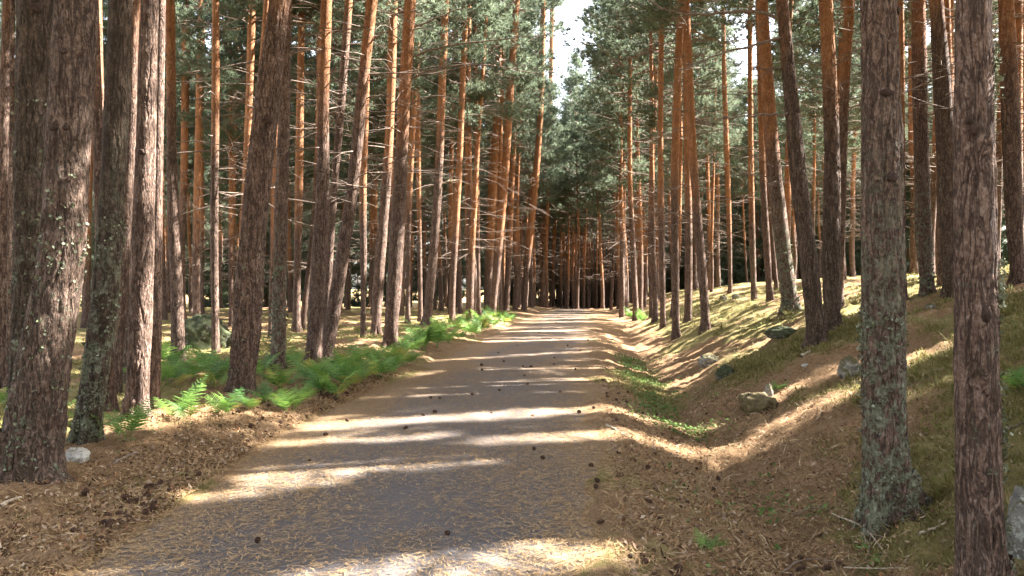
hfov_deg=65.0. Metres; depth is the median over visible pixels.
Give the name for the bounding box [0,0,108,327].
pine tree
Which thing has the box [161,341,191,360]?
bracken fern
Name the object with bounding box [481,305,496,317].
bracken fern
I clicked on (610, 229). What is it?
pine tree
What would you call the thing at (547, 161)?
pine tree
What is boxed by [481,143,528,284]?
pine tree
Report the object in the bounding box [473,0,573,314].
pine tree
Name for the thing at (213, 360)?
bracken fern
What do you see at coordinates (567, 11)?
sky
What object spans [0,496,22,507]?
fallen branch
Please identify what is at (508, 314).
bracken fern
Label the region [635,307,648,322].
bracken fern
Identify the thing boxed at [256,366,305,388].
bracken fern
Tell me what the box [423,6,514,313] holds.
pine tree
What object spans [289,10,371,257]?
pine tree
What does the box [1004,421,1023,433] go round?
fallen branch
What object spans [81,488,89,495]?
pine cone
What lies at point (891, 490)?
pine tree
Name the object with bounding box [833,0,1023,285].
pine tree
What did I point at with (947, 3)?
pine tree
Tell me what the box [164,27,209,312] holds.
pine tree
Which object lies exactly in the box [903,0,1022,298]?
pine tree
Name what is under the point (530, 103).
pine tree
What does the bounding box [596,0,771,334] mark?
pine tree
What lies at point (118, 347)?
pine tree
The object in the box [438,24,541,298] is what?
pine tree
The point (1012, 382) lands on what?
bracken fern
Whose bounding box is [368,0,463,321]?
pine tree
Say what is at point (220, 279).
pine tree
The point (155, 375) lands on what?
pine tree
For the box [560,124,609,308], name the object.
pine tree
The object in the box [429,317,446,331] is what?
bracken fern
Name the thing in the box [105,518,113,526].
pine cone
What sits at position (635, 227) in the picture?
pine tree
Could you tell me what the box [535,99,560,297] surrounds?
pine tree
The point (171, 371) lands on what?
bracken fern
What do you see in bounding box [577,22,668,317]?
pine tree
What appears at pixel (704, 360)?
rock
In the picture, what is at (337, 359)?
bracken fern
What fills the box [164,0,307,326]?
pine tree
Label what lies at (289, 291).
pine tree
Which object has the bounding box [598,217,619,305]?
pine tree
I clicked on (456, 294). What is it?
pine tree
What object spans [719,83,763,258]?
pine tree
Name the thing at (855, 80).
pine tree
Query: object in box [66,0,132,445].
pine tree
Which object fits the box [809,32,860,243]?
pine tree
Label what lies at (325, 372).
bracken fern
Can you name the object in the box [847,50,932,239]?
pine tree
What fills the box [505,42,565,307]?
pine tree
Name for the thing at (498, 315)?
bracken fern
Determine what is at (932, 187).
pine tree
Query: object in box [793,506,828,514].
fallen branch
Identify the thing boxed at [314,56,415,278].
pine tree
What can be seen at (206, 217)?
pine tree
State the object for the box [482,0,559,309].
pine tree
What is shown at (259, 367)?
bracken fern
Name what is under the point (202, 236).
pine tree
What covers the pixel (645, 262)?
pine tree
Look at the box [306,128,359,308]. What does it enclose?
pine tree
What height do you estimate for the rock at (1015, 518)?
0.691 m
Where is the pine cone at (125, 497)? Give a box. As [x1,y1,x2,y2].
[121,493,129,499]
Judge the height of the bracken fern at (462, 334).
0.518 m
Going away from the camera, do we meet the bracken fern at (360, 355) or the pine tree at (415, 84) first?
the bracken fern at (360, 355)
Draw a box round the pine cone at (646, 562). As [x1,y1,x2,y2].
[641,558,648,564]
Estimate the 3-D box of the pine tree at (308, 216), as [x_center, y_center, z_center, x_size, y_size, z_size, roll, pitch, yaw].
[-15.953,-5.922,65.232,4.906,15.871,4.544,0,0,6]
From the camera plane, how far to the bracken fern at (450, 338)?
22.05 m
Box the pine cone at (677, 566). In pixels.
[674,563,682,572]
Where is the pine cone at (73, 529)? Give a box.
[70,527,76,532]
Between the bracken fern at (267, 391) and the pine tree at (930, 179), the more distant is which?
the pine tree at (930, 179)
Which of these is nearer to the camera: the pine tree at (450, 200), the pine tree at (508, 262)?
the pine tree at (450, 200)
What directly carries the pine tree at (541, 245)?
on the ground at (612, 330)
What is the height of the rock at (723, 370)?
0.360 m
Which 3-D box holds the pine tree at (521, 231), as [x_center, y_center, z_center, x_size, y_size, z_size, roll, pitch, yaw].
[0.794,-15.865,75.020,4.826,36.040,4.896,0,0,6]
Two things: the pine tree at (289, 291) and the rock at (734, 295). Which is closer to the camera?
the rock at (734, 295)
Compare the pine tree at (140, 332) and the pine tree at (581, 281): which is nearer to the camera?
the pine tree at (140, 332)
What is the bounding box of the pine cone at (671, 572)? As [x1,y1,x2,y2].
[669,567,677,575]
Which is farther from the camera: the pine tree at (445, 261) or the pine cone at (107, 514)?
the pine tree at (445, 261)
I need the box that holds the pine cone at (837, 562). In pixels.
[835,561,844,566]
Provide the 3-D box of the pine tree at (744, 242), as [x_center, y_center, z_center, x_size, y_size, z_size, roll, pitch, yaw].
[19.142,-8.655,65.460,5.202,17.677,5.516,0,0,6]
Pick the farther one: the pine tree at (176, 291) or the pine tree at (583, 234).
the pine tree at (583, 234)
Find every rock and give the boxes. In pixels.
[65,447,90,462]
[697,353,718,367]
[715,364,734,380]
[719,294,727,300]
[732,293,739,298]
[738,392,777,415]
[764,326,796,338]
[764,383,773,396]
[837,356,859,378]
[925,303,936,308]
[1005,484,1023,559]
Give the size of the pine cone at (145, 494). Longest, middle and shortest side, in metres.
0.065 x 0.052 x 0.048 m
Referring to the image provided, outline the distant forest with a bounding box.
[79,41,1008,307]
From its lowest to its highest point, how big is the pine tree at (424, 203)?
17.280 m
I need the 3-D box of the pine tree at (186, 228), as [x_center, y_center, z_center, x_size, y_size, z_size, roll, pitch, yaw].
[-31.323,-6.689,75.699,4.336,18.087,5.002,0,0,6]
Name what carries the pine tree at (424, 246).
on the ground at (612, 330)
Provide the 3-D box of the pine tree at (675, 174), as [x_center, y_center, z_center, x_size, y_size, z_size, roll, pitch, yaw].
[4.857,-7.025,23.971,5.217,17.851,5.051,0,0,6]
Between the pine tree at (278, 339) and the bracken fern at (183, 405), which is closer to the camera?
the bracken fern at (183, 405)
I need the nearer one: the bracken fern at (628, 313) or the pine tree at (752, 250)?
the pine tree at (752, 250)
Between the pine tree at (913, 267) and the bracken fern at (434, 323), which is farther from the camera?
the pine tree at (913, 267)
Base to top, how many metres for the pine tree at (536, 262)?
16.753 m
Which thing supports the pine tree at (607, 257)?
on the ground at (612, 330)
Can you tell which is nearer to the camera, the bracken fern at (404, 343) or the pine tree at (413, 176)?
the bracken fern at (404, 343)
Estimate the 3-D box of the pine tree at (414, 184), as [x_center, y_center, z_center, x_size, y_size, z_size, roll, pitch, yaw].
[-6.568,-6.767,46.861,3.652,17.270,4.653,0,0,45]
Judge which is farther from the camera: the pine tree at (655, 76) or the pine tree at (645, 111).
the pine tree at (655, 76)
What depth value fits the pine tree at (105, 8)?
29.92 m
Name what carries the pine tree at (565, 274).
on the ground at (612, 330)
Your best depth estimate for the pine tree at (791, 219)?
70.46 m
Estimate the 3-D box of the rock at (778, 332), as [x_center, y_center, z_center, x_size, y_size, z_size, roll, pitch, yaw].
[5.374,0.895,16.022,0.597,0.298,0.699,0,0,-28]
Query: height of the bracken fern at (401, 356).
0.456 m
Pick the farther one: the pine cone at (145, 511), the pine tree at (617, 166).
the pine tree at (617, 166)
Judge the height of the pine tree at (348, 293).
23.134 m
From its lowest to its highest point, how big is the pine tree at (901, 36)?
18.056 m
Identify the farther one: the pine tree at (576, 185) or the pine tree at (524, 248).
the pine tree at (524, 248)
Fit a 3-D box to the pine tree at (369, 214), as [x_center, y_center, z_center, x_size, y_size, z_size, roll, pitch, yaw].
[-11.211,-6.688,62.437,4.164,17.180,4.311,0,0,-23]
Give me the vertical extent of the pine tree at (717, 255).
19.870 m
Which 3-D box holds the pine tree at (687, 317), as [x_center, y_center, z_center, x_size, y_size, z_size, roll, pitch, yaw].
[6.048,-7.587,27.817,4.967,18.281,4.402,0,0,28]
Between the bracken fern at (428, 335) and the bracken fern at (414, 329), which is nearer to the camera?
the bracken fern at (428, 335)
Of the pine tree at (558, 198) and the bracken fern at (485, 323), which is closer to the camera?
the bracken fern at (485, 323)
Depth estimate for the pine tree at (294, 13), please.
23.28 m
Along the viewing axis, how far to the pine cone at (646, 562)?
4.75 m
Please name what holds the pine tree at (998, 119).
on the ground at (612, 330)
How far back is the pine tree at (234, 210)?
35.63 m
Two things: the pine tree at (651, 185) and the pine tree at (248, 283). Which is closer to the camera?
the pine tree at (248, 283)
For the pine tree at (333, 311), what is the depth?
15.78 m
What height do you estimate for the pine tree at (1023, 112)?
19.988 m
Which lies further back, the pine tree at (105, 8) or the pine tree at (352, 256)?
the pine tree at (352, 256)
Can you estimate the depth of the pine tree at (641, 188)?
60.21 m
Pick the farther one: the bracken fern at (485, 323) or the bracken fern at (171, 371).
the bracken fern at (485, 323)
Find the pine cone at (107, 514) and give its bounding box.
[103,512,112,515]
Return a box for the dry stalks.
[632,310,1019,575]
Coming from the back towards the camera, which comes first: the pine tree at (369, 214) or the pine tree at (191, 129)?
the pine tree at (369, 214)
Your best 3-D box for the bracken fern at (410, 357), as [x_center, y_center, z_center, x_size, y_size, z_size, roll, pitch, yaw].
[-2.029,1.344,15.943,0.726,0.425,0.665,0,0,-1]
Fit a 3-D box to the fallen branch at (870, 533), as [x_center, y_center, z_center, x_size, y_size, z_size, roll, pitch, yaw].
[2.497,1.746,5.852,0.219,0.080,0.980,0,0,6]
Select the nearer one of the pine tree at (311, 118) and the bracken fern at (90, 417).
the bracken fern at (90, 417)
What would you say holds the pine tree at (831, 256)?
on the ground at (612, 330)
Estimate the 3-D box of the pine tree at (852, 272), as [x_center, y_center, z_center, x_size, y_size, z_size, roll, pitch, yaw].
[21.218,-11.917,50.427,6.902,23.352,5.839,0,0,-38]
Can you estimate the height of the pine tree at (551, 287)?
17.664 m
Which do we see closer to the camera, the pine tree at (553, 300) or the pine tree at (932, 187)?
the pine tree at (932, 187)
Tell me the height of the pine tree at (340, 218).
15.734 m
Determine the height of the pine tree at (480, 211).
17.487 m
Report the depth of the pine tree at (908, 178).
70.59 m
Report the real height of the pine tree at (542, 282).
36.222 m
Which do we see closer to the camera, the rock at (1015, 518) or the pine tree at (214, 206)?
the rock at (1015, 518)
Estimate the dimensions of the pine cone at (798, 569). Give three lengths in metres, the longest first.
0.064 x 0.041 x 0.038 m
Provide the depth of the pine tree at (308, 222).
68.77 m
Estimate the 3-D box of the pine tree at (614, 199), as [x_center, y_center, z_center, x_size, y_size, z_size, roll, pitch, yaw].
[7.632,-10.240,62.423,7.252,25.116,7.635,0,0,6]
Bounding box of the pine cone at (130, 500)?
[127,498,134,504]
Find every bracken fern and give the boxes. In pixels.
[0,387,7,405]
[67,410,114,429]
[103,397,159,443]
[153,375,206,422]
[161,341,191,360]
[161,354,194,385]
[170,351,209,379]
[177,343,221,363]
[190,347,229,387]
[197,351,229,374]
[204,387,244,414]
[234,387,261,408]
[239,380,285,404]
[256,351,281,376]
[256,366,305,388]
[264,384,313,410]
[284,354,331,379]
[286,346,308,364]
[290,381,317,403]
[298,364,336,392]
[307,359,353,380]
[313,366,365,396]
[315,353,375,388]
[318,345,364,368]
[337,339,373,364]
[339,356,375,379]
[361,355,404,378]
[364,343,394,362]
[370,340,403,359]
[377,350,408,373]
[383,332,419,354]
[391,347,426,364]
[394,330,426,353]
[401,321,440,350]
[402,317,437,336]
[413,316,454,330]
[424,323,454,347]
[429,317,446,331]
[439,310,467,328]
[440,326,458,342]
[451,324,475,340]
[454,312,478,325]
[460,316,482,335]
[470,309,488,320]
[473,315,496,332]
[479,313,501,327]
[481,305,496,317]
[488,309,512,319]
[500,312,514,322]
[505,311,519,320]
[624,308,632,318]
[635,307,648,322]
[693,527,728,554]
[771,380,787,391]
[1000,366,1023,392]
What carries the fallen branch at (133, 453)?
on the ground at (612, 330)
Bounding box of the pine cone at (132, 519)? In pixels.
[127,518,135,524]
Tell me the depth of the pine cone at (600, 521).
5.43 m
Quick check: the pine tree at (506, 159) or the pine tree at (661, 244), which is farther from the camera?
the pine tree at (506, 159)
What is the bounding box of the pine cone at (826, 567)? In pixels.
[824,564,831,570]
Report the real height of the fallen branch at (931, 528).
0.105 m
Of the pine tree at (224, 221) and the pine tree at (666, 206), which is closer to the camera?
the pine tree at (224, 221)
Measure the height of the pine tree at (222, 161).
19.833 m
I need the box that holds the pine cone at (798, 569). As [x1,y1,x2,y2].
[795,565,803,571]
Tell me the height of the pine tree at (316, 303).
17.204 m
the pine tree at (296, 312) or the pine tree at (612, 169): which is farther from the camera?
the pine tree at (612, 169)
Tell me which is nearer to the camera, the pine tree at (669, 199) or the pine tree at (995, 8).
the pine tree at (995, 8)
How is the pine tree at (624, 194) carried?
on the ground at (612, 330)
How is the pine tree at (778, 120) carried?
on the ground at (612, 330)
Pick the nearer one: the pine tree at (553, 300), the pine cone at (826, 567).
the pine cone at (826, 567)
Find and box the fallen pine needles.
[59,358,631,575]
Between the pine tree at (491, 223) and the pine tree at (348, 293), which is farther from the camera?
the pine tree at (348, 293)
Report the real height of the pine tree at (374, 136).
16.397 m
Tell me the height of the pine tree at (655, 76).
22.390 m
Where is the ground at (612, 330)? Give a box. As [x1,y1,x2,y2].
[0,272,1023,575]
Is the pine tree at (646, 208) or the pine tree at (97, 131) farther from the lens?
the pine tree at (646, 208)
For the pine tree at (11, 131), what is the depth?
10.85 m
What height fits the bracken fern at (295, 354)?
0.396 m
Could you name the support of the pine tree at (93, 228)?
on the ground at (612, 330)
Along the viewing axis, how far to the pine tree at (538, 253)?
89.37 m
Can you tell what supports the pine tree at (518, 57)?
on the ground at (612, 330)
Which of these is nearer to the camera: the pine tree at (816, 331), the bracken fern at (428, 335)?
the pine tree at (816, 331)
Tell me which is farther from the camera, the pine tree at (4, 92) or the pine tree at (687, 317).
the pine tree at (687, 317)
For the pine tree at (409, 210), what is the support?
on the ground at (612, 330)
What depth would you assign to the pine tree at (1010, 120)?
15.20 m
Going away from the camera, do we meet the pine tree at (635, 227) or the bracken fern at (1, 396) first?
the bracken fern at (1, 396)
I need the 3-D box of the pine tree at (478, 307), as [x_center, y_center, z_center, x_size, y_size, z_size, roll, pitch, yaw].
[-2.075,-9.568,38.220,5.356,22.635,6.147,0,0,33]
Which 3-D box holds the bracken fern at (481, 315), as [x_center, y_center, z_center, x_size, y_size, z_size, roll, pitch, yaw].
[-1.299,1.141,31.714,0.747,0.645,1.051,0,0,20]
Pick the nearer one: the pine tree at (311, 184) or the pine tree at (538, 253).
the pine tree at (311, 184)
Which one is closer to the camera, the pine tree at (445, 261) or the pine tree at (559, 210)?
the pine tree at (445, 261)
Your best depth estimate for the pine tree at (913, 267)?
32.59 m
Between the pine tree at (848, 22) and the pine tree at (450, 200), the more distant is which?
the pine tree at (450, 200)
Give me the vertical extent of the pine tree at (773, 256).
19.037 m
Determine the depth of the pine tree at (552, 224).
77.13 m
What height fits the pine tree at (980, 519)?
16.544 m
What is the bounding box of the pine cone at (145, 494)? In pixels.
[143,492,151,498]
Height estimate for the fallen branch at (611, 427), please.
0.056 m
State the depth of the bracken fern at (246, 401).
9.63 m
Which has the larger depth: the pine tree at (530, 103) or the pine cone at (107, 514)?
the pine tree at (530, 103)
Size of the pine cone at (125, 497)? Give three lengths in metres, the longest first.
0.066 x 0.051 x 0.047 m
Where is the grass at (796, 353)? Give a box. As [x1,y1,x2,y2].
[0,267,1023,575]
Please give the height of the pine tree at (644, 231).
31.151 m
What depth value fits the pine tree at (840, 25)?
31.54 m
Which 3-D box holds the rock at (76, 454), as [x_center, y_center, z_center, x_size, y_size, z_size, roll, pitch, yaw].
[-3.799,1.485,7.016,0.201,0.205,0.240,0,0,-11]
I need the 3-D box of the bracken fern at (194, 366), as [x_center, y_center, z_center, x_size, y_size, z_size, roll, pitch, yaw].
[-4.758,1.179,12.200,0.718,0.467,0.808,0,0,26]
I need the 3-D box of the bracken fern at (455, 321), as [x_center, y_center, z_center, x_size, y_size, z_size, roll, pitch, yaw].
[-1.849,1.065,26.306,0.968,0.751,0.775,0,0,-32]
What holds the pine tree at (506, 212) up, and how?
on the ground at (612, 330)
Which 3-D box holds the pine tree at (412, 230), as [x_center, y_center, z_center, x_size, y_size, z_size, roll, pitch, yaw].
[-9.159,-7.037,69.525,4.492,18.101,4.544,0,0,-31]
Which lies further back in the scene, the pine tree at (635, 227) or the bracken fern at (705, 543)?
the pine tree at (635, 227)
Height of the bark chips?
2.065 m
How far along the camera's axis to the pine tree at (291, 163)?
38.86 m
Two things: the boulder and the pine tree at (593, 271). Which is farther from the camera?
the pine tree at (593, 271)
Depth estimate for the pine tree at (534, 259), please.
73.86 m
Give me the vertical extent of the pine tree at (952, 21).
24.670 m
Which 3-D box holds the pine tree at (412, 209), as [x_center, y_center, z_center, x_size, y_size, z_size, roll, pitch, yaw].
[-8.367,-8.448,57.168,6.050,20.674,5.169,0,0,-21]
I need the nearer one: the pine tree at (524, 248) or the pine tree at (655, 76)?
the pine tree at (655, 76)
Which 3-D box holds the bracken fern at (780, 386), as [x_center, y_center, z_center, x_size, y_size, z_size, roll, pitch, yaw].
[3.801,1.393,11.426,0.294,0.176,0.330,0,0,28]
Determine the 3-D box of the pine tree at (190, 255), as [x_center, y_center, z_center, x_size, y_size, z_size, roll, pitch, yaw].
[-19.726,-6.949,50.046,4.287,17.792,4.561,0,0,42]
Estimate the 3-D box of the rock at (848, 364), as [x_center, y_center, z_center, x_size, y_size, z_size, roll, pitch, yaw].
[4.550,1.116,10.861,0.302,0.409,0.280,0,0,30]
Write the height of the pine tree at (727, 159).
21.761 m
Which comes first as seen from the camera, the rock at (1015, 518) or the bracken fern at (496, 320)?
the rock at (1015, 518)
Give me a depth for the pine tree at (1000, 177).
22.01 m
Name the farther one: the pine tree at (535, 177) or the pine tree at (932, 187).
the pine tree at (535, 177)
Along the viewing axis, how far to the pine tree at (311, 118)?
30.99 m
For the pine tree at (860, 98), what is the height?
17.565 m
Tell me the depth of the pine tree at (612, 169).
55.86 m
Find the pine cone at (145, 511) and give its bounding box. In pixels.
[142,508,148,514]
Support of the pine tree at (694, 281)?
on the ground at (612, 330)
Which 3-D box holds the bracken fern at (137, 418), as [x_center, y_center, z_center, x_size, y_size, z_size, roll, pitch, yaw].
[-3.658,1.266,7.681,0.497,0.414,0.507,0,0,-6]
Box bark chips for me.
[0,313,1022,575]
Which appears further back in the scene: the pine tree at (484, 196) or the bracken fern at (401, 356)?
the pine tree at (484, 196)
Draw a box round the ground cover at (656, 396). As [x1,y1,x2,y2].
[66,264,1007,575]
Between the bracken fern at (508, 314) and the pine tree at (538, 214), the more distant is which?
the pine tree at (538, 214)
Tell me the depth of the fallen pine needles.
6.13 m
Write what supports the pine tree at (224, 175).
on the ground at (612, 330)
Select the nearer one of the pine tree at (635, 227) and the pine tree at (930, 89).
the pine tree at (930, 89)
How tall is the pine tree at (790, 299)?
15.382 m
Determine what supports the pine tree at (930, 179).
on the ground at (612, 330)
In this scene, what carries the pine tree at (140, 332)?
on the ground at (612, 330)
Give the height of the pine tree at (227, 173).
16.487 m
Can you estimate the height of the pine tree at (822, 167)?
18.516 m
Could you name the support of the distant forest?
on the ground at (612, 330)
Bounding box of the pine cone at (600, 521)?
[596,519,604,523]
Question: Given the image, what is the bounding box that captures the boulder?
[184,313,231,349]
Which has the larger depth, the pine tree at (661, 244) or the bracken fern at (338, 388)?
the pine tree at (661, 244)
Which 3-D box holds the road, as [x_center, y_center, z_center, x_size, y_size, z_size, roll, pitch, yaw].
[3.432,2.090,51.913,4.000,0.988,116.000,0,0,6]
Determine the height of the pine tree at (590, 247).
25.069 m
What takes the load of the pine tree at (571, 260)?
on the ground at (612, 330)
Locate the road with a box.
[68,306,638,575]
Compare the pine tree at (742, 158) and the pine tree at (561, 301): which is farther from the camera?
the pine tree at (561, 301)
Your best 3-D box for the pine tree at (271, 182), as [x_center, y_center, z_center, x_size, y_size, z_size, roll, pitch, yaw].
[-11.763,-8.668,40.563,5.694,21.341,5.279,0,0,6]
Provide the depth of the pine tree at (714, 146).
45.70 m
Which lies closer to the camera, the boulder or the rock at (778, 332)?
the rock at (778, 332)
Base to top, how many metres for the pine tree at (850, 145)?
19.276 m
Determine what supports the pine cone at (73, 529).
on the ground at (612, 330)
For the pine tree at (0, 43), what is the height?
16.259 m
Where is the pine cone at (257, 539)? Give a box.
[255,537,260,542]
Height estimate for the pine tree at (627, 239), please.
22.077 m
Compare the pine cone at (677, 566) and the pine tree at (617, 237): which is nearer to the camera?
the pine cone at (677, 566)
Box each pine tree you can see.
[0,0,9,388]
[0,0,98,484]
[0,0,104,112]
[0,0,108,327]
[0,1,16,56]
[4,0,53,390]
[6,0,14,396]
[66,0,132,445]
[88,0,193,256]
[91,192,94,271]
[92,0,119,412]
[102,0,247,364]
[104,0,304,352]
[113,0,138,393]
[119,0,158,421]
[123,0,139,383]
[149,0,165,409]
[162,10,210,319]
[163,0,240,319]
[163,0,244,314]
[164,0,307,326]
[164,24,210,256]
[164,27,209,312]
[164,38,210,277]
[164,38,225,312]
[164,142,209,283]
[165,210,192,276]
[176,3,237,313]
[178,99,227,281]
[179,0,313,241]
[183,0,363,206]
[190,0,292,302]
[191,170,238,283]
[194,50,291,287]
[197,0,359,338]
[204,11,289,277]
[204,39,228,307]
[204,170,239,287]
[205,173,225,277]
[206,78,293,261]
[209,207,238,299]
[210,29,268,267]
[211,0,376,331]
[215,0,411,370]
[217,0,454,362]
[221,0,357,264]
[223,0,333,394]
[227,24,329,281]
[234,0,363,330]
[240,12,314,272]
[247,0,503,359]
[265,1,386,278]
[267,145,309,308]
[268,79,331,311]
[272,0,449,332]
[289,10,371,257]
[290,28,357,262]
[292,132,339,281]
[292,158,338,250]
[302,181,338,265]
[303,140,341,268]
[304,72,369,309]
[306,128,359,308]
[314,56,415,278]
[315,0,430,335]
[329,0,446,334]
[329,0,551,347]
[329,40,424,314]
[330,0,471,326]
[331,141,379,306]
[334,113,369,281]
[344,16,451,267]
[344,30,448,312]
[351,5,450,315]
[353,0,480,322]
[354,176,385,307]
[367,49,429,274]
[367,97,432,272]
[367,181,388,306]
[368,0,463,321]
[368,141,431,282]
[378,0,508,324]
[385,179,433,306]
[405,22,486,310]
[405,161,447,300]
[405,191,427,306]
[405,204,422,298]
[410,0,534,320]
[411,60,461,309]
[412,18,499,313]
[413,0,515,322]
[414,0,566,316]
[421,154,464,306]
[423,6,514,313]
[424,7,494,313]
[424,93,491,307]
[426,138,473,307]
[426,167,486,281]
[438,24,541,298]
[446,0,520,316]
[446,0,560,313]
[447,1,559,312]
[461,147,486,281]
[463,0,534,312]
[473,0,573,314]
[473,132,528,303]
[479,52,544,311]
[479,129,525,277]
[479,145,524,273]
[481,9,570,307]
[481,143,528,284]
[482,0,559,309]
[487,0,547,311]
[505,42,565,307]
[506,116,557,305]
[511,192,545,293]
[512,198,525,271]
[512,228,525,301]
[513,218,540,302]
[518,0,564,310]
[519,103,561,305]
[520,78,583,307]
[523,139,560,279]
[523,230,537,270]
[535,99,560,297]
[535,104,562,276]
[535,136,581,307]
[535,218,555,281]
[535,227,558,283]
[536,115,563,306]
[536,226,556,305]
[537,219,577,307]
[538,0,572,306]
[541,114,590,308]
[541,163,591,308]
[543,135,595,308]
[548,125,571,300]
[548,231,570,306]
[551,0,693,320]
[551,71,598,308]
[551,101,609,308]
[551,104,598,283]
[553,52,595,307]
[556,226,580,307]
[558,225,571,279]
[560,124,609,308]
[564,6,645,309]
[566,6,666,304]
[566,177,605,308]
[567,94,606,307]
[570,74,626,308]
[570,115,610,308]
[570,209,595,307]
[571,229,602,307]
[573,6,670,312]
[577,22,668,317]
[579,0,724,323]
[579,209,626,307]
[580,182,612,308]
[581,204,608,307]
[587,76,647,308]
[589,0,746,340]
[590,0,694,311]
[591,228,615,297]
[592,220,611,307]
[594,7,671,260]
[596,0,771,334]
[597,0,629,258]
[597,191,630,274]
[598,152,647,303]
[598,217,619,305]
[598,220,626,292]
[603,0,720,329]
[604,204,646,302]
[605,213,645,300]
[609,58,672,307]
[611,215,646,278]
[612,160,646,302]
[616,0,747,322]
[616,23,684,298]
[621,0,746,318]
[623,4,705,317]
[627,176,669,269]
[643,188,655,297]
[645,116,698,292]
[646,200,667,269]
[647,119,684,290]
[648,0,828,350]
[663,47,743,289]
[664,4,747,289]
[665,113,724,287]
[666,24,747,292]
[681,0,837,317]
[683,3,755,292]
[683,15,756,287]
[692,47,753,254]
[694,0,795,300]
[701,0,821,301]
[710,1,818,290]
[714,0,860,290]
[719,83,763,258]
[720,76,761,282]
[725,0,954,331]
[731,117,784,259]
[743,12,822,258]
[754,1,822,280]
[756,0,932,307]
[773,0,909,279]
[774,1,860,240]
[782,147,821,278]
[792,0,860,242]
[795,0,1023,300]
[803,8,907,276]
[803,55,860,244]
[804,93,849,277]
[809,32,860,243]
[812,0,932,233]
[818,5,907,235]
[833,0,954,238]
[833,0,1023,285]
[835,1,928,245]
[841,0,1023,190]
[842,0,1023,297]
[845,27,905,250]
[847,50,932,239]
[849,0,933,544]
[849,0,1023,161]
[852,1,932,274]
[855,0,997,275]
[855,0,1023,275]
[902,0,1023,286]
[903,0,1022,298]
[904,0,997,154]
[904,1,1023,188]
[905,55,932,252]
[907,0,1003,204]
[907,0,1023,194]
[910,0,1023,266]
[911,3,1023,264]
[926,0,1004,216]
[928,18,954,170]
[928,65,954,148]
[928,98,996,163]
[953,0,1020,575]
[954,3,1023,206]
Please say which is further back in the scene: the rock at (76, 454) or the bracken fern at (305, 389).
the bracken fern at (305, 389)
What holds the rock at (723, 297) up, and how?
on the ground at (612, 330)
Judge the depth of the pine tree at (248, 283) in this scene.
11.04 m
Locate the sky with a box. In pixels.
[0,0,1005,289]
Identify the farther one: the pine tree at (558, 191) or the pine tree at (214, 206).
the pine tree at (558, 191)
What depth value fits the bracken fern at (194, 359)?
13.38 m
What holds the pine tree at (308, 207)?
on the ground at (612, 330)
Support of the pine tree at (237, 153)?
on the ground at (612, 330)
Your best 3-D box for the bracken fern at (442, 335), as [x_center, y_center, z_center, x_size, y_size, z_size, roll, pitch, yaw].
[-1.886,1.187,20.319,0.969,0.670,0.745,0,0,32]
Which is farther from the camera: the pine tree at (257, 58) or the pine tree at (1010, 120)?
the pine tree at (257, 58)
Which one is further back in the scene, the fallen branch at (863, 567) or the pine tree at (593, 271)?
the pine tree at (593, 271)
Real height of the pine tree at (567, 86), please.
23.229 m
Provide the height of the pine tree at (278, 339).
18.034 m
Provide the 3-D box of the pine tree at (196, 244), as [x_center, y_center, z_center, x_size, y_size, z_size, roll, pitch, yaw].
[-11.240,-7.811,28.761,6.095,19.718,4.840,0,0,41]
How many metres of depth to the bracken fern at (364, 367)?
13.08 m
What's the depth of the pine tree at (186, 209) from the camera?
58.88 m
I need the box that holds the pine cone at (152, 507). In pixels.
[149,505,155,511]
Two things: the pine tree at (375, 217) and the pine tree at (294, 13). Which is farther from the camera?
the pine tree at (375, 217)
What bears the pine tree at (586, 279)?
on the ground at (612, 330)
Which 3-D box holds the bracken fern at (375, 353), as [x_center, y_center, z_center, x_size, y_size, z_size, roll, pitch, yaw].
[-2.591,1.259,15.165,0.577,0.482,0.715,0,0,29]
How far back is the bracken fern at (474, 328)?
25.46 m
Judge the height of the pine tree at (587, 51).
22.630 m
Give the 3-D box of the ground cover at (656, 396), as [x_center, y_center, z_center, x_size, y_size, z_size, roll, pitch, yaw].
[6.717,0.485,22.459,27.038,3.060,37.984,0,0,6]
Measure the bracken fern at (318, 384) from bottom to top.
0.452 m
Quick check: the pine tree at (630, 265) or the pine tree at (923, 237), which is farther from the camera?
the pine tree at (630, 265)
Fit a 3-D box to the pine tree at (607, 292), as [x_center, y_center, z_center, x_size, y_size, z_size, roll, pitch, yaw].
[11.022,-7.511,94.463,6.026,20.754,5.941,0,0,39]
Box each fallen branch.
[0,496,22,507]
[108,451,137,466]
[606,424,627,435]
[782,553,831,572]
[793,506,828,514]
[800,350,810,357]
[813,564,908,568]
[831,513,884,552]
[918,522,945,534]
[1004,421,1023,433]
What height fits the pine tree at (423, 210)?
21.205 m
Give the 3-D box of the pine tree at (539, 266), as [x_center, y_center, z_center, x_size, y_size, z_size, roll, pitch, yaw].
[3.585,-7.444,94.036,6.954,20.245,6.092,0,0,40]
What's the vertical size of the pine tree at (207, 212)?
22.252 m
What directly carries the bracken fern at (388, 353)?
on the ground at (612, 330)
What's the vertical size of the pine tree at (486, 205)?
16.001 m
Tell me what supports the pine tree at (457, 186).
on the ground at (612, 330)

